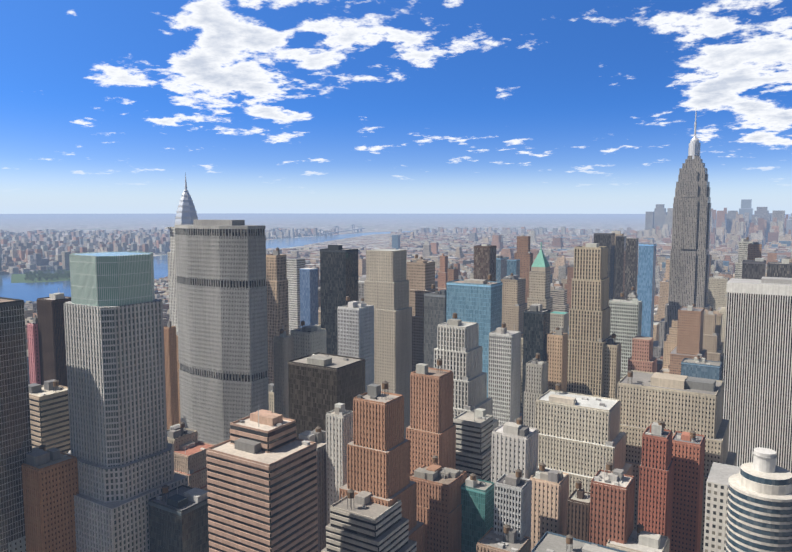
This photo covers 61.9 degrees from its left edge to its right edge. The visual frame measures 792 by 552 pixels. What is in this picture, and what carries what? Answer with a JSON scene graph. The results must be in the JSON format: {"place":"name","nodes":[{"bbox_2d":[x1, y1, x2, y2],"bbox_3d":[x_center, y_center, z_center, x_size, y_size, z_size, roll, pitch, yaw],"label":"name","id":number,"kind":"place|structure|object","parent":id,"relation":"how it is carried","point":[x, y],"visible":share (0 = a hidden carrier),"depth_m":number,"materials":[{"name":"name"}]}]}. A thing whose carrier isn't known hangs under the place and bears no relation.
{"place":"outdoors","nodes":[
{"label":"outdoors","id":0,"kind":"place"},
{"bbox_2d":[11,273,69,282],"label":"island","id":1,"kind":"structure","parent":0,"point":[17,278],"depth_m":2604.67,"materials":[{"name":"green"}]},
{"bbox_2d":[0,230,431,302],"bbox_3d":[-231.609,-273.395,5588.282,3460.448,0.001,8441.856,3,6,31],"label":"river","id":2,"kind":"structure","parent":0,"point":[32,292],"depth_m":2645.06,"materials":[{"name":"liquid"}]},
{"bbox_2d":[0,213,790,256],"bbox_3d":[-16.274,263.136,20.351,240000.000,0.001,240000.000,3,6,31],"label":"ground","id":3,"kind":"structure","parent":0,"point":[85,223],"depth_m":19177.39,"materials":[{"name":"grey"}]},
{"bbox_2d":[64,251,187,551],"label":"office tower","id":4,"kind":"structure","parent":3,"relation":"on","point":[122,450],"depth_m":431.80,"materials":[{"name":"grey glass"}]},
{"bbox_2d":[165,172,197,334],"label":"skyscraper","id":5,"kind":"structure","parent":3,"relation":"on","point":[186,213],"depth_m":812.10,"materials":[{"name":"silver metal"}]},
{"bbox_2d":[175,220,268,444],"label":"office tower","id":6,"kind":"structure","parent":3,"relation":"on","point":[221,288],"depth_m":602.53,"materials":[{"name":"grey concrete"}]},
{"bbox_2d":[24,228,498,280],"bbox_3d":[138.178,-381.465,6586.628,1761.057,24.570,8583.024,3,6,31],"label":"trees","id":7,"kind":"object","parent":3,"relation":"on","point":[56,274],"visible":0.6,"depth_m":2654.11,"materials":[{"name":"green plant"}]},
{"bbox_2d":[320,225,364,236],"bbox_3d":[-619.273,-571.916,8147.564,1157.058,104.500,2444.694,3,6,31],"label":"suspension bridge","id":8,"kind":"structure","parent":3,"relation":"on","point":[338,231],"depth_m":7685.62,"materials":[{"name":"grey metal"}]},
{"bbox_2d":[0,233,791,551],"bbox_3d":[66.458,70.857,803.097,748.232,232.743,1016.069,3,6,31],"label":"city buildings","id":9,"kind":"structure","parent":3,"relation":"on","point":[390,421],"depth_m":478.84,"materials":[{"name":"beige concrete"}]},
{"bbox_2d":[0,208,791,551],"bbox_3d":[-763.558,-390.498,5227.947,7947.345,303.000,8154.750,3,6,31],"label":"city fabric","id":10,"kind":"object","parent":3,"relation":"on","point":[694,342],"visible":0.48,"depth_m":3069.56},
{"bbox_2d":[653,113,710,358],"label":"skyscraper","id":11,"kind":"structure","parent":3,"relation":"on","point":[689,267],"depth_m":1148.01,"materials":[{"name":"grey stone"}]},
{"bbox_2d":[645,199,791,242],"bbox_3d":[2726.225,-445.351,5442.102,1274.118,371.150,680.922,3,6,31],"label":"distant skyscrapers","id":12,"kind":"structure","parent":3,"relation":"on","point":[660,216],"depth_m":5483.97,"materials":[{"name":"grey concrete"}]},
{"bbox_2d":[703,447,791,551],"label":"round tower","id":13,"kind":"structure","parent":3,"relation":"on","point":[748,506],"depth_m":343.18,"materials":[{"name":"white concrete"}]},
{"bbox_2d":[722,277,791,472],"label":"white slab tower","id":14,"kind":"structure","parent":3,"relation":"on","point":[757,393],"depth_m":591.47,"materials":[{"name":"white concrete"}]},
{"bbox_2d":[0,0,791,213],"label":"sky","id":15,"kind":"structure","parent":0,"point":[264,106],"materials":[{"name":"blue"}]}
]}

